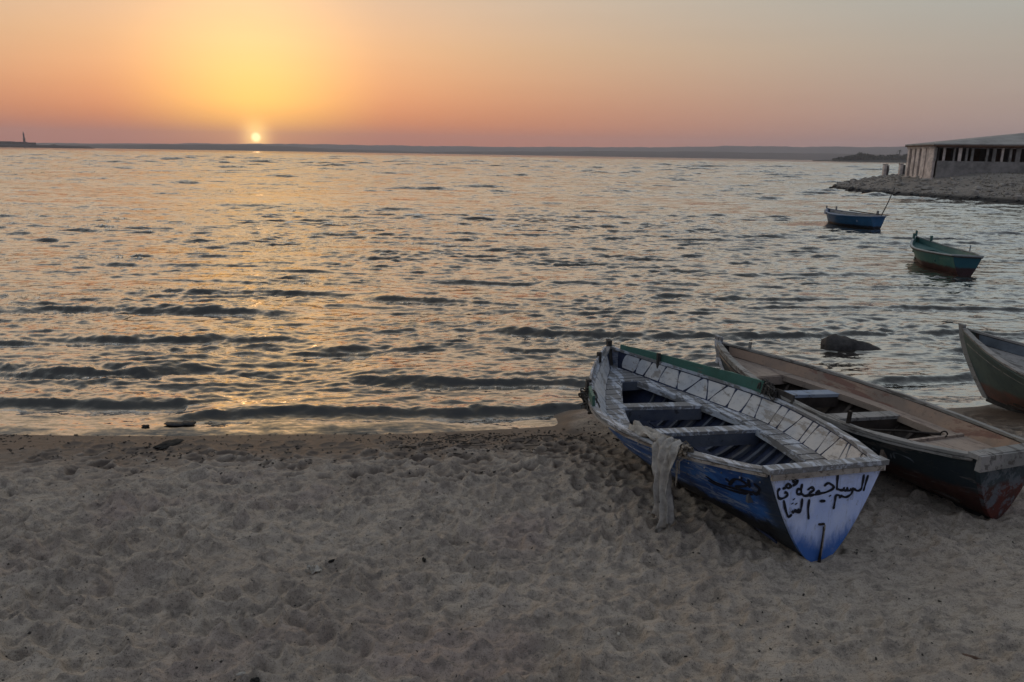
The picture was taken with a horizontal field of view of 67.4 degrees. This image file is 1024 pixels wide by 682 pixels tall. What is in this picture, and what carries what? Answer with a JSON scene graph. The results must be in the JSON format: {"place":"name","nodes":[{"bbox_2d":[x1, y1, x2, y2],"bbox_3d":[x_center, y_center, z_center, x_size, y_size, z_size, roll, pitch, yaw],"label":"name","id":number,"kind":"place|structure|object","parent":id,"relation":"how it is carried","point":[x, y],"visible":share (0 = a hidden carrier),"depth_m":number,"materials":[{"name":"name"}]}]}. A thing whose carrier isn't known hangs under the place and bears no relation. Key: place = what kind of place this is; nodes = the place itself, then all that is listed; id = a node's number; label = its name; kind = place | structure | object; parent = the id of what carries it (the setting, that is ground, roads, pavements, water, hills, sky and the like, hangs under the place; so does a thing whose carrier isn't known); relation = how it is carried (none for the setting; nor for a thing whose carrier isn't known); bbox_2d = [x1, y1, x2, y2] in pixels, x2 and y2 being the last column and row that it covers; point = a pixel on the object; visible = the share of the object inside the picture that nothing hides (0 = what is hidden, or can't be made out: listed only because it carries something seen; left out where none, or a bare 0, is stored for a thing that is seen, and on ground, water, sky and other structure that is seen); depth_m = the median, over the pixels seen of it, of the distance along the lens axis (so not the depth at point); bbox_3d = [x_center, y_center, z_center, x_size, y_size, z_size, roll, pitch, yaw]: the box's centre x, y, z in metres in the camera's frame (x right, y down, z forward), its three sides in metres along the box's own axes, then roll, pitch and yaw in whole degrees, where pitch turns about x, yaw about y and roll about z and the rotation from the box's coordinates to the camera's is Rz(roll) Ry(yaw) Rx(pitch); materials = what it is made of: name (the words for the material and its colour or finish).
{"place":"outdoors","nodes":[
{"label":"outdoors","id":0,"kind":"place"},
{"bbox_2d":[0,144,94,148],"bbox_3d":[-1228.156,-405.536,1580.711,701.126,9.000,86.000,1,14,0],"label":"headland","id":1,"kind":"structure","parent":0,"point":[36,146],"depth_m":1543.88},
{"bbox_2d":[0,141,14,143],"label":"building","id":2,"kind":"structure","parent":1,"relation":"on","point":[5,142],"depth_m":1573.51,"materials":[{"name":"grey"}]},
{"bbox_2d":[36,143,907,153],"bbox_3d":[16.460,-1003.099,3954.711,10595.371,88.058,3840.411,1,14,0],"label":"hills","id":3,"kind":"structure","parent":0,"point":[822,149],"depth_m":4612.31,"materials":[{"name":"grey"}]},
{"bbox_2d":[64,144,903,159],"bbox_3d":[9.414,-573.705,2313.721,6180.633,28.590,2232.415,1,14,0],"label":"hills","id":4,"kind":"structure","parent":0,"point":[742,155],"depth_m":2641.53,"materials":[{"name":"grey"}]},
{"bbox_2d":[0,147,1023,435],"bbox_3d":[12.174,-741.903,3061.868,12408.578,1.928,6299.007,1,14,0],"label":"lake water","id":5,"kind":"structure","parent":0,"point":[212,293],"depth_m":14.76,"materials":[{"name":"grey liquid"}]},
{"bbox_2d":[164,422,185,425],"bbox_3d":[-2.989,0.738,6.830,0.214,0.036,0.104,1,14,0],"label":"wet rock","id":6,"kind":"object","parent":5,"relation":"on","point":[173,423],"visible":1,"depth_m":6.80,"materials":[{"name":"stone"}]},
{"bbox_2d":[180,421,195,425],"bbox_3d":[-2.897,0.736,6.849,0.150,0.046,0.112,1,14,0],"label":"wet rock","id":7,"kind":"object","parent":5,"relation":"on","point":[188,423],"visible":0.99,"depth_m":6.83,"materials":[{"name":"stone"}]},
{"bbox_2d":[820,334,881,350],"bbox_3d":[4.505,0.113,10.090,0.867,0.357,0.398,6,14,5],"label":"boulder","id":8,"kind":"object","parent":5,"relation":"in","point":[836,342],"visible":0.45,"depth_m":9.98,"materials":[{"name":"grey stone"}]},
{"bbox_2d":[824,205,886,228],"bbox_3d":[12.881,-4.650,29.243,1.488,0.846,3.398,-2,13,-9],"label":"fishing boat","id":9,"kind":"object","parent":5,"relation":"on","point":[852,219],"visible":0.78,"depth_m":28.46,"materials":[{"name":"paint"}]},
{"bbox_2d":[849,210,889,215],"bbox_3d":[13.385,-4.801,28.797,0.160,0.062,2.466,-1,14,-7],"label":"oar","id":10,"kind":"object","parent":9,"relation":"on","point":[868,212],"visible":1,"depth_m":28.91,"materials":[{"name":"brown wood"}]},
{"bbox_2d":[881,188,894,215],"bbox_3d":[13.666,-4.947,28.037,1.273,1.256,0.052,-12,19,-44],"label":"punting pole","id":11,"kind":"object","parent":9,"relation":"attached to","point":[887,203],"visible":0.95,"depth_m":28.04,"materials":[{"name":"brown wood"}]},
{"bbox_2d":[910,230,983,275],"bbox_3d":[10.140,-2.049,18.272,1.178,0.925,3.414,4,13,9],"label":"fishing boat","id":12,"kind":"object","parent":5,"relation":"on","point":[930,253],"visible":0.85,"depth_m":17.44,"materials":[{"name":"teal paint"}]},
{"bbox_2d":[0,404,1023,681],"bbox_3d":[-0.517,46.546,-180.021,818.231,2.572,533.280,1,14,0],"label":"beach","id":13,"kind":"structure","parent":0,"point":[190,596],"depth_m":4.14,"materials":[{"name":"beige sand"}]},
{"bbox_2d":[153,438,183,449],"bbox_3d":[-2.839,0.846,6.331,0.134,0.035,0.284,10,16,33],"label":"weed clump","id":14,"kind":"object","parent":13,"relation":"on","point":[166,444],"visible":1,"depth_m":6.31,"materials":[{"name":"green plant"}]},
{"bbox_2d":[236,671,245,675],"bbox_3d":[-1.127,1.383,3.188,0.041,0.018,0.016,-9,17,-36],"label":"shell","id":15,"kind":"object","parent":13,"relation":"on","point":[241,673],"visible":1,"depth_m":3.18},
{"bbox_2d":[250,677,259,681],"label":"pebble","id":16,"kind":"object","parent":13,"relation":"on","point":[256,679],"visible":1,"depth_m":3.15,"materials":[{"name":"black stone"}]},
{"bbox_2d":[304,564,324,573],"bbox_3d":[-1.071,1.237,4.171,0.108,0.050,0.077,1,14,0],"label":"crumpled scrap","id":17,"kind":"object","parent":13,"relation":"on","point":[312,568],"visible":1,"depth_m":4.16,"materials":[{"name":"white paper"}]},
{"bbox_2d":[0,421,1016,681],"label":"wrack debris","id":18,"kind":"object","parent":13,"relation":"on","point":[466,443],"visible":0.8,"depth_m":6.27,"materials":[{"name":"black plant"}]},
{"bbox_2d":[585,339,889,562],"bbox_3d":[1.322,0.639,5.755,1.550,0.684,3.209,-2,12,-15],"label":"fishing boat","id":19,"kind":"object","parent":13,"relation":"on","point":[794,478],"visible":0.92,"depth_m":5.34,"materials":[{"name":"blue paint"}]},
{"bbox_2d":[578,387,599,413],"bbox_3d":[0.647,0.483,5.852,0.221,0.272,0.354,-2,12,-15],"label":"rope tangle","id":20,"kind":"object","parent":19,"relation":"hanging from","point":[584,396],"visible":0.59,"depth_m":5.86,"materials":[{"name":"green fabric"}]},
{"bbox_2d":[628,420,693,532],"bbox_3d":[0.916,0.857,4.854,0.179,0.635,0.603,-2,12,-15],"label":"draped cloth","id":21,"kind":"object","parent":19,"relation":"hanging from","point":[665,449],"visible":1,"depth_m":4.68,"materials":[{"name":"fabric"}]},
{"bbox_2d":[715,335,1023,519],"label":"fishing boat","id":22,"kind":"object","parent":13,"relation":"on","point":[971,466],"visible":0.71,"depth_m":5.45,"materials":[{"name":"paint"}]},
{"bbox_2d":[757,379,776,400],"bbox_3d":[1.991,0.385,5.994,0.092,0.159,0.304,-1,14,-9],"label":"rope lashing","id":23,"kind":"object","parent":22,"relation":"attached to","point":[767,388],"visible":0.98,"depth_m":5.97,"materials":[{"name":"fabric"}]},
{"bbox_2d":[869,429,947,437],"bbox_3d":[2.831,0.648,5.529,0.545,0.080,0.021,6,15,21],"label":"anchor bar","id":24,"kind":"object","parent":22,"relation":"on","point":[918,432],"visible":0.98,"depth_m":5.51,"materials":[{"name":"metal"}]},
{"bbox_2d":[962,653,980,659],"bbox_3d":[2.038,1.407,3.420,0.106,0.020,0.025,5,14,18],"label":"wood chip","id":25,"kind":"object","parent":13,"relation":"on","point":[973,657],"visible":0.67,"depth_m":3.41,"materials":[{"name":"brown plant"}]},
{"bbox_2d":[958,323,1023,413],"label":"fishing boat","id":26,"kind":"object","parent":13,"relation":"on","point":[995,364],"visible":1,"depth_m":7.61,"materials":[{"name":"grey weathered wood"},{"name":"grey green paint"},{"name":"dark wood"}]},
{"bbox_2d":[0,0,1023,148],"label":"sky","id":27,"kind":"structure","parent":0,"point":[479,73],"materials":[{"name":"orange"}]},
{"bbox_2d":[813,160,906,162],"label":"bank","id":28,"kind":"structure","parent":0,"point":[903,161],"depth_m":1062.24,"materials":[{"name":"soil"}]},
{"bbox_2d":[832,152,907,160],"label":"tree belt","id":29,"kind":"object","parent":28,"relation":"on","point":[860,156],"visible":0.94,"depth_m":1068.85,"materials":[{"name":"green plant"}]},
{"bbox_2d":[830,173,1023,203],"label":"embankment","id":30,"kind":"structure","parent":0,"point":[997,177],"depth_m":54.05,"materials":[{"name":"grey stone"}]},
{"bbox_2d":[882,164,889,174],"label":"gate pillar","id":31,"kind":"structure","parent":30,"relation":"on","point":[885,170],"depth_m":72.41,"materials":[{"name":"white concrete"}]},
{"bbox_2d":[898,163,905,174],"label":"gate pillar","id":32,"kind":"structure","parent":30,"relation":"on","point":[901,169],"depth_m":69.89,"materials":[{"name":"white concrete"}]},
{"bbox_2d":[829,184,1023,202],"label":"wet stones","id":33,"kind":"object","parent":30,"relation":"on","point":[851,188],"visible":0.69,"depth_m":55.32,"materials":[{"name":"grey stone"}]},
{"bbox_2d":[836,174,1023,199],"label":"rubble stones","id":34,"kind":"object","parent":30,"relation":"on","point":[899,182],"visible":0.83,"depth_m":55.63,"materials":[{"name":"grey stone"}]},
{"bbox_2d":[903,133,1023,178],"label":"lakeside building","id":35,"kind":"structure","parent":30,"relation":"on","point":[986,154],"depth_m":58.48,"materials":[{"name":"grey concrete"}]},
{"bbox_2d":[940,148,951,160],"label":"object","id":36,"kind":"structure","parent":35,"relation":"in","point":[948,150],"depth_m":60.49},
{"bbox_2d":[969,149,980,160],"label":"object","id":37,"kind":"structure","parent":35,"relation":"in","point":[977,151],"depth_m":59.83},
{"bbox_2d":[995,149,1004,161],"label":"window","id":38,"kind":"structure","parent":35,"relation":"in","point":[998,154],"depth_m":59.31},
{"bbox_2d":[1011,149,1021,161],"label":"window","id":39,"kind":"structure","parent":35,"relation":"in","point":[1014,150],"depth_m":58.97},
{"bbox_2d":[977,172,1023,196],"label":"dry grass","id":40,"kind":"structure","parent":0,"point":[998,183],"depth_m":52.81,"materials":[{"name":"brown plant"}]}
]}

